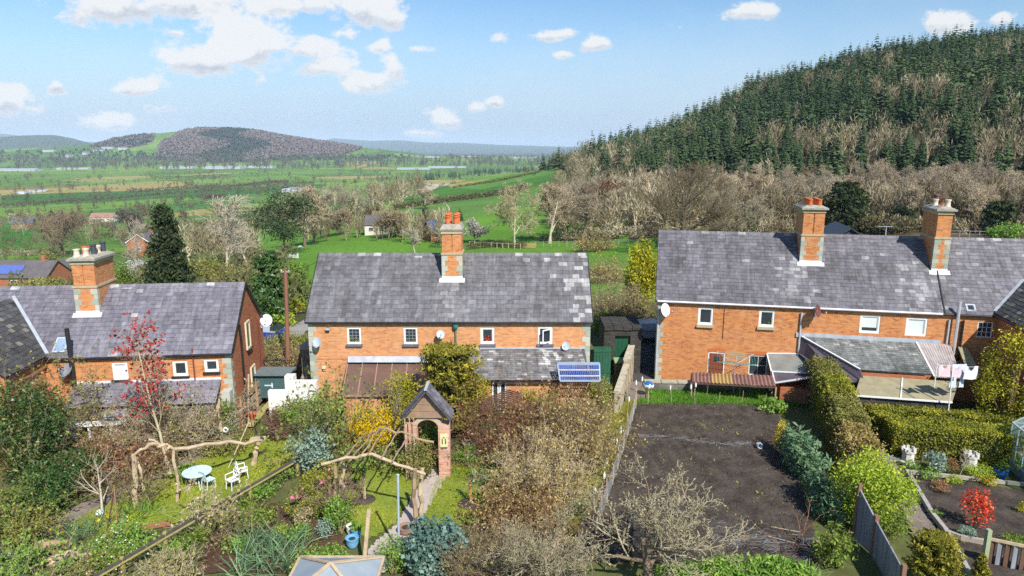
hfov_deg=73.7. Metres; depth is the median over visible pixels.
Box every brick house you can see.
[10,218,35,228]
[89,213,117,221]
[125,230,156,256]
[422,220,439,241]
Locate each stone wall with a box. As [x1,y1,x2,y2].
[299,341,310,379]
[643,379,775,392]
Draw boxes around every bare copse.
[0,209,266,266]
[294,200,452,244]
[316,167,427,208]
[542,160,715,236]
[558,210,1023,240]
[621,168,1023,226]
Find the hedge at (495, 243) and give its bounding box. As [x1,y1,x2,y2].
[466,239,527,249]
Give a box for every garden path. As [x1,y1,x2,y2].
[41,451,214,535]
[368,469,444,572]
[879,445,935,538]
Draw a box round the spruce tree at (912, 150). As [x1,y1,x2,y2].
[896,129,917,173]
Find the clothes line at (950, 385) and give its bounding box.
[934,364,953,414]
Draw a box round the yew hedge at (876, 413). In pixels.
[866,403,899,440]
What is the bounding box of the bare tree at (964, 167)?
[946,160,972,175]
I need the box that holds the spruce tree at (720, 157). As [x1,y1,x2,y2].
[713,142,727,175]
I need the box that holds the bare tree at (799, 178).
[786,172,805,213]
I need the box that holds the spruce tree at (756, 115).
[750,104,760,135]
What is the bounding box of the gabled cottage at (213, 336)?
[0,241,265,471]
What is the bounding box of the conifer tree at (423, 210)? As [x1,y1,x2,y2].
[416,203,430,224]
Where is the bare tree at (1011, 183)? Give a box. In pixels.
[999,177,1019,197]
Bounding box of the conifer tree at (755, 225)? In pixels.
[729,199,757,231]
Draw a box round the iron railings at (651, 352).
[641,330,655,354]
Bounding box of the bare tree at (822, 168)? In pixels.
[817,165,829,180]
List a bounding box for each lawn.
[75,436,302,533]
[337,461,423,537]
[423,462,511,525]
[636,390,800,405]
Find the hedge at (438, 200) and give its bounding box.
[388,184,525,209]
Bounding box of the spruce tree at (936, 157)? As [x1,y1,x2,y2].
[934,152,940,169]
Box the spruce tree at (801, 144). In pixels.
[798,132,803,164]
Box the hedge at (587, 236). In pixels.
[537,232,626,241]
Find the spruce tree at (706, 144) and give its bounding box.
[696,133,709,165]
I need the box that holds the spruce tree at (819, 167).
[811,155,827,192]
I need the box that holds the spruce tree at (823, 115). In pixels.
[817,101,832,141]
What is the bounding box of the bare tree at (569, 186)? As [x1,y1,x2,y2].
[563,182,580,195]
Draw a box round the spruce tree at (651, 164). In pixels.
[646,151,655,172]
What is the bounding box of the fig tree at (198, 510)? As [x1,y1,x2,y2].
[161,468,252,540]
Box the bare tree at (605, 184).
[591,179,629,198]
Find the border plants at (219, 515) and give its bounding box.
[204,504,235,523]
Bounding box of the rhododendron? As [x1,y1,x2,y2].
[492,403,521,435]
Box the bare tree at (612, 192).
[608,189,617,220]
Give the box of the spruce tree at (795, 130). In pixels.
[791,120,797,145]
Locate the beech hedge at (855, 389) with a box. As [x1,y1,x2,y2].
[807,374,881,405]
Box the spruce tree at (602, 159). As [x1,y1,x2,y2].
[595,146,611,180]
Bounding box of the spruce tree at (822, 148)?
[814,133,831,167]
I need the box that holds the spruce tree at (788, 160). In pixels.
[780,153,793,173]
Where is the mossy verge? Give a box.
[548,399,637,543]
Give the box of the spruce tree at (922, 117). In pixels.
[915,113,923,138]
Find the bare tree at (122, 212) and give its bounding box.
[104,206,145,237]
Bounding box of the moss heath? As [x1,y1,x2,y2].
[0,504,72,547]
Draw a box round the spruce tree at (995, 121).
[988,111,999,131]
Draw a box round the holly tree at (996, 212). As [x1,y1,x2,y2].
[974,199,1023,233]
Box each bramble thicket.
[0,470,82,550]
[0,521,103,575]
[36,536,137,575]
[116,438,194,475]
[133,536,209,575]
[195,495,271,561]
[205,247,282,288]
[263,337,301,366]
[265,339,307,377]
[307,426,373,477]
[336,424,426,480]
[566,228,616,252]
[588,252,630,284]
[590,264,656,332]
[590,282,656,331]
[848,215,921,233]
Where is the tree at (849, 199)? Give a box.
[821,181,877,232]
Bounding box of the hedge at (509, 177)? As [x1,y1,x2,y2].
[452,170,541,187]
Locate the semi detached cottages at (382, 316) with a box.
[304,212,593,428]
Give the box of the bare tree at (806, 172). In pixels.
[800,165,817,194]
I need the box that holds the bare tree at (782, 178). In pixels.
[776,165,790,185]
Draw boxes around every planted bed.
[194,498,346,574]
[914,475,1023,539]
[958,541,1023,575]
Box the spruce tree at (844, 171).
[840,163,848,178]
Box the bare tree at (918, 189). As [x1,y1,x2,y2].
[897,180,930,208]
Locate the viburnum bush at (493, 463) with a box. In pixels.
[488,444,517,468]
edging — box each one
[883,455,900,461]
[905,469,971,575]
[910,470,1023,486]
[943,529,983,544]
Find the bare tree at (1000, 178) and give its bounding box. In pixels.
[989,171,1007,194]
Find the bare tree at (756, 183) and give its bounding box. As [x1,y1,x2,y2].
[746,172,766,198]
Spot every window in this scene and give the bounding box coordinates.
[112,362,129,381]
[171,361,189,378]
[203,359,220,373]
[244,319,253,351]
[250,363,255,394]
[345,326,362,346]
[401,326,418,346]
[478,326,495,346]
[536,326,554,346]
[696,306,714,327]
[748,355,766,375]
[757,309,776,329]
[859,315,880,333]
[905,317,927,335]
[976,322,992,337]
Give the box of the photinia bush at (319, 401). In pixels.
[301,388,348,431]
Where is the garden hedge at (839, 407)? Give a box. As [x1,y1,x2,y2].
[817,389,877,457]
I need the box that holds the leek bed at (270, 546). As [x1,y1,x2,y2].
[214,508,330,575]
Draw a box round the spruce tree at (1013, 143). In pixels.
[991,119,1022,152]
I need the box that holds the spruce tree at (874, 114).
[866,106,881,138]
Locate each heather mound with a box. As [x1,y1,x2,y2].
[930,478,952,491]
[946,457,959,473]
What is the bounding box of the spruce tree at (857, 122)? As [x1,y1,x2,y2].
[850,117,860,147]
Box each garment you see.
[938,365,950,376]
[949,364,966,387]
[951,365,961,377]
[963,366,977,379]
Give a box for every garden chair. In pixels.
[198,470,215,489]
[225,467,240,491]
[234,461,247,477]
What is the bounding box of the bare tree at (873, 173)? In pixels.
[861,170,886,190]
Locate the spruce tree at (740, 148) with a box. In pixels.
[738,135,744,161]
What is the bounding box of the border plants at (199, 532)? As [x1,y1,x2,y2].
[176,523,211,544]
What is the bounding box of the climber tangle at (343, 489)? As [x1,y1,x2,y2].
[282,462,373,524]
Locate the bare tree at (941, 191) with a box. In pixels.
[925,180,949,205]
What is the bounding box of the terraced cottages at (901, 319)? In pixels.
[654,194,1023,421]
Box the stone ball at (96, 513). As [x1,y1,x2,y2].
[95,509,103,516]
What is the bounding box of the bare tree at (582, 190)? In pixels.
[577,181,593,201]
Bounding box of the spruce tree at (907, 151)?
[897,133,915,174]
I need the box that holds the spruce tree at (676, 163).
[668,157,680,181]
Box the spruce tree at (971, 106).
[966,90,977,128]
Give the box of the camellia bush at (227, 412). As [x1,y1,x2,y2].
[186,394,238,437]
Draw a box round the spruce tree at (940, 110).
[934,99,944,132]
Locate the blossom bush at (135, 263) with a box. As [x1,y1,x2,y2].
[116,258,145,283]
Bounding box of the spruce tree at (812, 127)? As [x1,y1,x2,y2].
[805,115,819,145]
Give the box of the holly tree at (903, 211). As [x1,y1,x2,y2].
[888,206,920,227]
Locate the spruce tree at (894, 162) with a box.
[888,152,896,177]
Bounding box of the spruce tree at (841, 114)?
[832,102,845,132]
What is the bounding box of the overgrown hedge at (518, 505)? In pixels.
[453,465,595,554]
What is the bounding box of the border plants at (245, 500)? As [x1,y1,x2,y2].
[225,494,258,513]
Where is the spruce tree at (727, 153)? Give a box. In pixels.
[722,134,732,171]
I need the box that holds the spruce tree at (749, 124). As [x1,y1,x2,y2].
[743,118,751,139]
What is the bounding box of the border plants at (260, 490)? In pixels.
[248,481,280,500]
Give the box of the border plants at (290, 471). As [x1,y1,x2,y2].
[265,467,298,485]
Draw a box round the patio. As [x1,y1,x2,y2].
[61,430,145,453]
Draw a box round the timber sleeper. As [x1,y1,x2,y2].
[105,520,170,535]
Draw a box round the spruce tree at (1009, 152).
[1002,138,1013,168]
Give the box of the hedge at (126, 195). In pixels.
[0,190,186,205]
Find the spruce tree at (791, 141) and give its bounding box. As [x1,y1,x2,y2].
[789,138,793,160]
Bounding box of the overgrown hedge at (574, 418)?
[502,377,647,477]
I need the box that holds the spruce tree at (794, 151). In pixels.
[791,140,797,171]
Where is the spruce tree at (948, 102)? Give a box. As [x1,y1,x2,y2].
[931,86,956,136]
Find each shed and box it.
[0,168,43,170]
[56,167,95,169]
[160,166,197,168]
[198,193,227,198]
[203,166,244,168]
[245,166,275,167]
[254,367,296,397]
[289,187,307,191]
[397,167,430,169]
[414,156,440,157]
[428,166,465,167]
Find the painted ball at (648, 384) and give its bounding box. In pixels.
[643,381,653,399]
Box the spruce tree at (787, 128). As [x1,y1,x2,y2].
[777,122,792,149]
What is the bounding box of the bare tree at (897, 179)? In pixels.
[883,167,901,191]
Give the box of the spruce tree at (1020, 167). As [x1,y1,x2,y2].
[1013,153,1023,178]
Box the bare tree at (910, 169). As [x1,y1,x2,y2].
[893,164,918,194]
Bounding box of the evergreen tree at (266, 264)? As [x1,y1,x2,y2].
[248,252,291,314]
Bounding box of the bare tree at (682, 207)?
[618,158,752,238]
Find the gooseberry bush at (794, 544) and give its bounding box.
[731,493,849,565]
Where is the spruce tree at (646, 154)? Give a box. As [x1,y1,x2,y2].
[643,146,649,165]
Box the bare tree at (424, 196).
[415,188,437,204]
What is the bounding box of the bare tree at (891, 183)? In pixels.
[876,176,897,191]
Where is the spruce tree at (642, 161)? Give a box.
[637,155,646,171]
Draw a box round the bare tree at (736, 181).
[725,171,751,211]
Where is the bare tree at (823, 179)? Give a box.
[814,174,829,198]
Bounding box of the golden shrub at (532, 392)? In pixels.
[521,380,545,426]
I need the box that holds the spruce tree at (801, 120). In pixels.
[792,101,809,134]
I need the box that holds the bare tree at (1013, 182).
[1004,173,1023,206]
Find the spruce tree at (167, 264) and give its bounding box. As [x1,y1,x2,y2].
[139,202,200,283]
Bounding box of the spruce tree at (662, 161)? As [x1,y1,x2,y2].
[660,149,664,170]
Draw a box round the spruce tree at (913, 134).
[909,133,917,160]
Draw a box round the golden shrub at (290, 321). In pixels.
[273,312,296,326]
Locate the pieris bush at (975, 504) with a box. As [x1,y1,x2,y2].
[959,486,996,528]
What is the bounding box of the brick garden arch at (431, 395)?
[400,381,453,479]
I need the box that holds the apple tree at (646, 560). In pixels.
[544,452,756,575]
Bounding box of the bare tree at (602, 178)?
[592,173,611,196]
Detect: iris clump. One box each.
[116,488,173,521]
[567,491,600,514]
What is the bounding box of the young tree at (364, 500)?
[352,457,375,505]
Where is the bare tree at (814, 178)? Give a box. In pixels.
[800,173,827,195]
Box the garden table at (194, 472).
[182,465,211,489]
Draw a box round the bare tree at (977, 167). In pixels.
[963,162,985,183]
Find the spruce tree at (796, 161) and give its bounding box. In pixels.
[791,144,805,176]
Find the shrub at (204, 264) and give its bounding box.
[189,256,239,281]
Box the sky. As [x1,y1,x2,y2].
[0,0,1023,146]
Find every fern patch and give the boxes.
[174,463,196,484]
[273,400,319,422]
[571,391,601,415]
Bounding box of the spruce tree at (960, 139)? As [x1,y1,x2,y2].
[948,109,975,162]
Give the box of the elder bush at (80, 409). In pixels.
[0,335,173,488]
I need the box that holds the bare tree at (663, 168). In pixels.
[657,162,675,183]
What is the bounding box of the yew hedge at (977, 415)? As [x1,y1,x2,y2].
[862,402,1017,424]
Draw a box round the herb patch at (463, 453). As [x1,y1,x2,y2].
[452,443,484,465]
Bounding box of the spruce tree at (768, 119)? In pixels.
[759,104,779,146]
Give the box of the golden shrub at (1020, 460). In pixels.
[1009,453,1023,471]
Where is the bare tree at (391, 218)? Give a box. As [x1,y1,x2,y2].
[372,211,411,237]
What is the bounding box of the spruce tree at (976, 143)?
[973,119,984,147]
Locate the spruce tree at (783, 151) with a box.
[776,139,786,175]
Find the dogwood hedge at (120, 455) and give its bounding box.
[38,417,190,499]
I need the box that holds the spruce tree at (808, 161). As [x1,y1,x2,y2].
[805,154,813,183]
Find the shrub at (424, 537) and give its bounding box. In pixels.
[400,513,469,575]
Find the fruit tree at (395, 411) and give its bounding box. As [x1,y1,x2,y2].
[367,373,405,452]
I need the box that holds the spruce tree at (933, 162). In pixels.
[928,152,937,173]
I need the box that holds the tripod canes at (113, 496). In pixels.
[107,486,117,528]
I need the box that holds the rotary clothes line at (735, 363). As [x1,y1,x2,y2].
[717,351,755,392]
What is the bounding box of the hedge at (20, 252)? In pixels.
[0,247,59,255]
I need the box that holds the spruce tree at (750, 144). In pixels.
[737,114,765,170]
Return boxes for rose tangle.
[409,512,553,575]
[418,357,588,473]
[464,515,593,575]
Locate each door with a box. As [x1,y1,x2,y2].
[492,383,506,427]
[614,336,629,356]
[707,352,724,373]
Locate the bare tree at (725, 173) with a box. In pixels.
[707,169,730,190]
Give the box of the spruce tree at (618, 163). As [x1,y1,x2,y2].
[607,142,629,177]
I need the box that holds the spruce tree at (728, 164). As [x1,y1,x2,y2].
[724,144,741,170]
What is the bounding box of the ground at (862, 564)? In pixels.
[0,60,1023,575]
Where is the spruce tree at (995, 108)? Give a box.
[985,96,1002,127]
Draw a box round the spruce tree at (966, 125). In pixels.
[957,107,976,138]
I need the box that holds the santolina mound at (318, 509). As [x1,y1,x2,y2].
[300,492,327,517]
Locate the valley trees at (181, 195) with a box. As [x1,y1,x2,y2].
[0,169,422,213]
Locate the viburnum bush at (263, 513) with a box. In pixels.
[227,501,277,531]
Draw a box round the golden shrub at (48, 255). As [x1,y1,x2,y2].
[38,248,57,259]
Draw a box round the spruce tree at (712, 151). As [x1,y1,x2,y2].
[707,131,719,168]
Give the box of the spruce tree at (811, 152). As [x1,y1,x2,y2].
[803,143,816,171]
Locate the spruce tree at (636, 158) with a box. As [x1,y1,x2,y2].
[628,148,640,171]
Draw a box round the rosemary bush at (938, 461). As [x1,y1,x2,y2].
[922,450,949,471]
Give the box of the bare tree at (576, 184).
[570,179,581,202]
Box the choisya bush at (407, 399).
[381,371,425,434]
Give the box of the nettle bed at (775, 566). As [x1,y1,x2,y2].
[655,551,821,575]
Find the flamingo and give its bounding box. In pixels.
[289,487,303,508]
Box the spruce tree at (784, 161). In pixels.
[779,150,794,178]
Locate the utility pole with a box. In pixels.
[280,270,290,365]
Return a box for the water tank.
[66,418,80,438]
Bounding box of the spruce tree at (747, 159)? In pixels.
[741,152,750,182]
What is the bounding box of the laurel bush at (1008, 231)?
[985,221,1023,238]
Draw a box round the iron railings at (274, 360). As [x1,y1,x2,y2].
[262,358,289,366]
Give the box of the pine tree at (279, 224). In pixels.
[237,188,323,250]
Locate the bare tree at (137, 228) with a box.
[121,217,146,262]
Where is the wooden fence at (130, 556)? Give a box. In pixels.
[94,456,300,575]
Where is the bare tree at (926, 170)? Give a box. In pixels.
[913,166,935,183]
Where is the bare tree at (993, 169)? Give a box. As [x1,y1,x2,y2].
[981,165,1002,186]
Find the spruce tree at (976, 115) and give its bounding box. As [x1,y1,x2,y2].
[973,97,980,131]
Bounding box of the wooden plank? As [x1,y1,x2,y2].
[363,509,370,554]
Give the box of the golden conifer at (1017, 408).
[970,319,1023,422]
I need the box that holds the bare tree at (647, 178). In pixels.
[640,172,655,186]
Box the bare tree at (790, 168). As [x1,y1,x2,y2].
[785,165,795,176]
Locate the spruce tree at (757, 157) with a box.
[752,142,763,173]
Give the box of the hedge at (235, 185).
[125,179,289,192]
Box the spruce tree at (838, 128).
[827,117,851,157]
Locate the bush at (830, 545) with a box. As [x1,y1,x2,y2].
[809,521,860,569]
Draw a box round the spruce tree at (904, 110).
[893,92,907,123]
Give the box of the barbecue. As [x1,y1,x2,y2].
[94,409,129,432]
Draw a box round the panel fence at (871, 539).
[851,483,906,575]
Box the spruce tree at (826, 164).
[824,158,831,184]
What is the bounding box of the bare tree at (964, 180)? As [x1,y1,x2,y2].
[956,173,982,221]
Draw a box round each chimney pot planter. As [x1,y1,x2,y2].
[899,445,916,465]
[961,450,979,469]
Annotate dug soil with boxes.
[557,403,823,563]
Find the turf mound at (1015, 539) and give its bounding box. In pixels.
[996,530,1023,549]
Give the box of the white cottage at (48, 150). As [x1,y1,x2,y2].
[42,149,55,151]
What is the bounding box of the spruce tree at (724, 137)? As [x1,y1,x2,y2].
[717,121,727,154]
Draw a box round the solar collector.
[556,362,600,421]
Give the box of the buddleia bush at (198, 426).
[88,375,260,464]
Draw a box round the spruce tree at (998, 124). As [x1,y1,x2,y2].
[991,111,1004,141]
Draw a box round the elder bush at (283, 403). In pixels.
[269,397,302,421]
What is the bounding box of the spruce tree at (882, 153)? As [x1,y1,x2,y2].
[874,137,888,165]
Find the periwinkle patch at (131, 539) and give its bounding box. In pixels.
[78,516,159,562]
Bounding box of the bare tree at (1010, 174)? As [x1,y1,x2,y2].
[999,166,1022,181]
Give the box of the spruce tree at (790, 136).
[787,130,794,148]
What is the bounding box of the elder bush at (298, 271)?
[278,259,312,304]
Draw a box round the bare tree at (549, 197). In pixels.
[528,180,577,242]
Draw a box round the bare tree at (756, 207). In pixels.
[725,195,780,231]
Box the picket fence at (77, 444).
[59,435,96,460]
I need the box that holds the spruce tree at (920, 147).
[913,141,928,168]
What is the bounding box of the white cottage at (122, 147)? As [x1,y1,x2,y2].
[118,146,127,149]
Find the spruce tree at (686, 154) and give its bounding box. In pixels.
[682,146,687,166]
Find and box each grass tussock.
[292,505,316,526]
[653,554,831,575]
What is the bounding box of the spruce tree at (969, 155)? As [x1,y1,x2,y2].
[961,139,978,174]
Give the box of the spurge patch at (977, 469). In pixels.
[960,462,996,479]
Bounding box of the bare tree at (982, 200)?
[957,179,991,226]
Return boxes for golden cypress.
[415,340,485,437]
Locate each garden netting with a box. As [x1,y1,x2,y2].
[641,434,747,444]
[700,519,827,572]
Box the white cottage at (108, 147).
[101,146,114,149]
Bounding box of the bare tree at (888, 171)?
[883,162,897,186]
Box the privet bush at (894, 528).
[868,497,915,540]
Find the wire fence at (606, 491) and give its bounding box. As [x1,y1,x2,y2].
[595,388,636,534]
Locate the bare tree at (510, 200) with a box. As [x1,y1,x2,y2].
[482,178,540,246]
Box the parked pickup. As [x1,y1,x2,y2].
[263,323,284,344]
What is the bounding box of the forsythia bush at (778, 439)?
[773,420,786,452]
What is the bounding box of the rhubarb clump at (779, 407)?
[758,396,788,413]
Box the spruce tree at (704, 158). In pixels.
[700,145,708,170]
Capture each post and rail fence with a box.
[469,241,520,248]
[543,239,648,246]
[951,230,1019,238]
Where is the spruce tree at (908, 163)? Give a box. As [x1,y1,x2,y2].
[899,155,915,179]
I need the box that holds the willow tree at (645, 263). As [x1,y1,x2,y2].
[622,235,656,311]
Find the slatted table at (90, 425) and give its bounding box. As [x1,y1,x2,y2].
[74,419,128,439]
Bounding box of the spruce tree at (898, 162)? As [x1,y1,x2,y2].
[882,136,903,171]
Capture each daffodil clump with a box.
[38,512,99,546]
[76,503,136,534]
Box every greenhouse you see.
[289,555,384,575]
[1008,417,1023,481]
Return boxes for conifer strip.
[423,145,562,180]
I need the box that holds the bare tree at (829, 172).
[818,168,836,191]
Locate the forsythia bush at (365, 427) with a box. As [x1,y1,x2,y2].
[336,403,403,457]
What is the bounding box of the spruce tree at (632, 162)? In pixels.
[627,155,636,179]
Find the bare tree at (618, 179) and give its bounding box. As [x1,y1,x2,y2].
[610,174,621,185]
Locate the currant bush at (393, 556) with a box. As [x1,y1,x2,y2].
[375,533,408,573]
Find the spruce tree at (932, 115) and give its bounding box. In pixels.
[924,105,938,130]
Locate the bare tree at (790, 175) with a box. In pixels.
[779,171,794,194]
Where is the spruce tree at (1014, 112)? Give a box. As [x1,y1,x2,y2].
[1001,101,1023,141]
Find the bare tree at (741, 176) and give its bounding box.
[740,173,752,183]
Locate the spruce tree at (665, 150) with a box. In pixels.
[663,139,667,166]
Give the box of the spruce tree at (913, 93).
[903,91,919,127]
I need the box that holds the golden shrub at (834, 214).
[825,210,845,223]
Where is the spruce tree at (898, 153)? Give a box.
[895,138,900,164]
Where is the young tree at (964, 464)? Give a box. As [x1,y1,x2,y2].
[960,448,972,474]
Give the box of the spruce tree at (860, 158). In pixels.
[852,152,865,180]
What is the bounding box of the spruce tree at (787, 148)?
[777,131,793,163]
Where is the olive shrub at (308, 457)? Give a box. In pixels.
[284,422,335,475]
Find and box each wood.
[0,152,551,170]
[90,126,362,161]
[551,18,1023,175]
[553,28,1023,178]
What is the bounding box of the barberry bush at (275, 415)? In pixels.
[261,407,290,441]
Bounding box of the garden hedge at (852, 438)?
[826,418,888,482]
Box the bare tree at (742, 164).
[738,160,748,177]
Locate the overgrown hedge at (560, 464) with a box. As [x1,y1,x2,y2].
[460,409,617,528]
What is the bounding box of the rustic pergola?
[321,425,433,523]
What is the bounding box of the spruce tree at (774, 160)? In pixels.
[768,146,782,189]
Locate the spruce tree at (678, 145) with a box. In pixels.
[673,132,682,155]
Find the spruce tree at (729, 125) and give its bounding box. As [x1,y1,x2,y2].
[723,119,734,145]
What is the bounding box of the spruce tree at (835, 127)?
[827,121,836,148]
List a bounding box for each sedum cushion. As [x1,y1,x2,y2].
[928,508,945,517]
[945,474,964,483]
[974,473,997,485]
[1014,501,1023,511]
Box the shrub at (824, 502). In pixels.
[802,470,852,524]
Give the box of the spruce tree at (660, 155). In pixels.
[658,143,666,172]
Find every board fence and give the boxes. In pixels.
[240,381,268,427]
[982,528,1023,569]
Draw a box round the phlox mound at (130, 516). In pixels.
[125,509,146,522]
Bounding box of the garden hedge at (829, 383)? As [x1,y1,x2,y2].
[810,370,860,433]
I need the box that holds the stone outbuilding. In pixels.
[599,316,641,372]
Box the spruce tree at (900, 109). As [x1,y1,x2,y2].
[893,83,908,138]
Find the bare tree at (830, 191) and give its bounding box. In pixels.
[829,177,842,195]
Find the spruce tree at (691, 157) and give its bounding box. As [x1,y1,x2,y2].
[681,139,699,174]
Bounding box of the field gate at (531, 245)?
[521,243,534,247]
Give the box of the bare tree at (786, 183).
[772,180,798,220]
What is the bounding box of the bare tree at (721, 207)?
[699,185,757,231]
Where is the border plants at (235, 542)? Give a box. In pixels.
[219,533,252,553]
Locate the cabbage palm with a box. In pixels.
[418,420,438,460]
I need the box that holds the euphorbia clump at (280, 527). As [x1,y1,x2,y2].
[272,520,289,536]
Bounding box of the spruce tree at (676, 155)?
[670,147,678,173]
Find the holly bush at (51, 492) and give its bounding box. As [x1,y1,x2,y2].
[13,456,83,517]
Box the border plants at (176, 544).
[158,537,191,558]
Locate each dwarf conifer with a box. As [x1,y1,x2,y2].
[901,527,968,575]
[970,552,992,575]
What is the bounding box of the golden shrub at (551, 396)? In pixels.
[541,385,555,416]
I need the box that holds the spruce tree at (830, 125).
[826,121,832,145]
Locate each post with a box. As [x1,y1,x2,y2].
[211,399,228,438]
[248,374,256,434]
[396,474,399,548]
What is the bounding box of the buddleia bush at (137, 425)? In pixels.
[58,383,206,472]
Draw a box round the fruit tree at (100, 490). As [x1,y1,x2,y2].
[68,444,120,514]
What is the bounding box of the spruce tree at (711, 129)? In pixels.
[707,118,717,148]
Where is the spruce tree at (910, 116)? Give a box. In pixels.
[900,97,918,139]
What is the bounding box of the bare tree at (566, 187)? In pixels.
[552,181,571,223]
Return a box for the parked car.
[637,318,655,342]
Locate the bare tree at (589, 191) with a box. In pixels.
[582,181,596,210]
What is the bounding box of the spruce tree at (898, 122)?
[893,119,903,141]
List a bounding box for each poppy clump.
[904,459,921,469]
[920,466,941,480]
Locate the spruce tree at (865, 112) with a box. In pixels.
[854,96,870,128]
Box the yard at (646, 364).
[625,341,654,400]
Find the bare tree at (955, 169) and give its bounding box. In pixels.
[945,164,960,176]
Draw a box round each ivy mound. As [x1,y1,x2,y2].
[45,444,114,493]
[191,424,218,442]
[196,427,259,455]
[590,310,627,333]
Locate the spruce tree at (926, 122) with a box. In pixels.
[914,110,933,149]
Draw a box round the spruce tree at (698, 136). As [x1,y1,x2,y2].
[688,126,703,146]
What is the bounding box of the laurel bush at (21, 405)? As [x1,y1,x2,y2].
[0,376,76,485]
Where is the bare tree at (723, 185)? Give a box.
[714,176,728,193]
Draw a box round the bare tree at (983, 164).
[969,159,998,183]
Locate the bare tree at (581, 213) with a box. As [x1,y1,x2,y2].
[564,193,604,240]
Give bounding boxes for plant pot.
[345,534,358,548]
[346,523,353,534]
[350,521,362,538]
[400,522,413,535]
[992,459,1010,478]
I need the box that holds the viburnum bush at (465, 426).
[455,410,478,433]
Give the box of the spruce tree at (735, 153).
[725,137,742,180]
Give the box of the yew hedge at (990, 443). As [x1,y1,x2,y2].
[880,413,1023,467]
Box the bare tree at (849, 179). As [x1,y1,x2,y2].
[846,175,863,184]
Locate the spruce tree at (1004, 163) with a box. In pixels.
[997,134,1014,176]
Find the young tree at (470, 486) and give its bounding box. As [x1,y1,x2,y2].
[457,475,480,509]
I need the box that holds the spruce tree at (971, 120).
[967,109,976,139]
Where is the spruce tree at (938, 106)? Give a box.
[931,94,944,123]
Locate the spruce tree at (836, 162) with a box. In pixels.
[827,135,846,178]
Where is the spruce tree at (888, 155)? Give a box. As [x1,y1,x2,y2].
[882,141,893,174]
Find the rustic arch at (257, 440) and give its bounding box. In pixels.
[131,436,265,507]
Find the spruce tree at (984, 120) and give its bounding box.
[978,114,988,136]
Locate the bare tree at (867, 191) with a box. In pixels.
[861,185,876,207]
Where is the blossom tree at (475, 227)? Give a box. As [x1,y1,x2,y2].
[463,217,489,240]
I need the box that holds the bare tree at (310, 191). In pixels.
[270,184,332,246]
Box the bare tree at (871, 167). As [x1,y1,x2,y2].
[866,157,893,177]
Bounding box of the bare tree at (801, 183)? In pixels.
[793,177,809,192]
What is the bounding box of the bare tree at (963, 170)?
[943,169,971,187]
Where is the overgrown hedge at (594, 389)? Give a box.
[583,374,615,423]
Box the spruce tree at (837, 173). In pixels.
[835,167,840,179]
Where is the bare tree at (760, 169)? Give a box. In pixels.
[750,161,778,179]
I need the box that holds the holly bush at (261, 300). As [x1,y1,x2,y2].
[252,286,289,316]
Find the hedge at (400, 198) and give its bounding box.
[320,191,412,213]
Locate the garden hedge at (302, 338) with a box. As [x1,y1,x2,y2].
[263,329,308,356]
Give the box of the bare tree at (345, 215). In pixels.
[317,211,354,234]
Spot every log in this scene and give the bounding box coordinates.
[35,540,70,549]
[44,560,58,566]
[55,553,89,559]
[61,549,89,552]
[68,547,97,551]
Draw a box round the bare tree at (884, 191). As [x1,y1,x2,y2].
[874,186,892,212]
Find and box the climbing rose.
[252,362,417,478]
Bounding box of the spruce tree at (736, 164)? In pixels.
[733,160,738,173]
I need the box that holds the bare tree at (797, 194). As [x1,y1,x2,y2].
[792,188,809,207]
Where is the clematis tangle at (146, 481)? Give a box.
[85,436,185,530]
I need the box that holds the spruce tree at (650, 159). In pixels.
[646,147,655,168]
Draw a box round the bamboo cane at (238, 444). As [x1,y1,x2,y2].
[228,421,249,467]
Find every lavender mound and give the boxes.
[314,518,334,538]
[957,524,977,536]
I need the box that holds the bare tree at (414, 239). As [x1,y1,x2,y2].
[400,228,421,252]
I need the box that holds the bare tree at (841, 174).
[833,171,857,182]
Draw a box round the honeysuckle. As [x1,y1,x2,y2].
[395,437,438,482]
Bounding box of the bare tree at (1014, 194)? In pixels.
[1010,189,1023,210]
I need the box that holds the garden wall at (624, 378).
[614,344,634,412]
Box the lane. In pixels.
[269,320,307,342]
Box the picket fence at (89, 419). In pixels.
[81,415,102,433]
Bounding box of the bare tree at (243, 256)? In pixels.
[211,202,257,262]
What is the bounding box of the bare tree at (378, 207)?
[366,204,388,214]
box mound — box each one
[281,483,320,519]
[299,468,331,500]
[311,459,340,486]
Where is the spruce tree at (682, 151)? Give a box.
[678,140,685,166]
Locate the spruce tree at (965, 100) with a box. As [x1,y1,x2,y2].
[957,98,968,126]
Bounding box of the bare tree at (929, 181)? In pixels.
[924,173,944,195]
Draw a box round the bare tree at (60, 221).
[13,203,92,257]
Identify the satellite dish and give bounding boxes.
[58,363,71,376]
[260,314,271,327]
[312,337,320,347]
[436,330,444,338]
[562,342,569,349]
[661,303,672,316]
[814,305,826,316]
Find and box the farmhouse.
[363,215,387,235]
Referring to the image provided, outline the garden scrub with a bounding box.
[0,229,311,312]
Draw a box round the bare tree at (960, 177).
[942,172,969,199]
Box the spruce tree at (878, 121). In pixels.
[869,115,883,144]
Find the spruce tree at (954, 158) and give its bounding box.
[947,146,958,169]
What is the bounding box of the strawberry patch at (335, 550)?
[287,540,351,573]
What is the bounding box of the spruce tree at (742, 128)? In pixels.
[737,109,746,138]
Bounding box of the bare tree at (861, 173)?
[857,168,876,185]
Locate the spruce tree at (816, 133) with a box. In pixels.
[807,117,821,154]
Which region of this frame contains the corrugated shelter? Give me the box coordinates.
[690,372,776,404]
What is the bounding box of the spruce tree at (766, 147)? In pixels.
[760,125,774,170]
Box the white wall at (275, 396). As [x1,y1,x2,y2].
[268,373,317,420]
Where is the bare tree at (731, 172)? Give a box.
[724,170,740,184]
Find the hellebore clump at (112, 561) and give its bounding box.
[60,545,136,575]

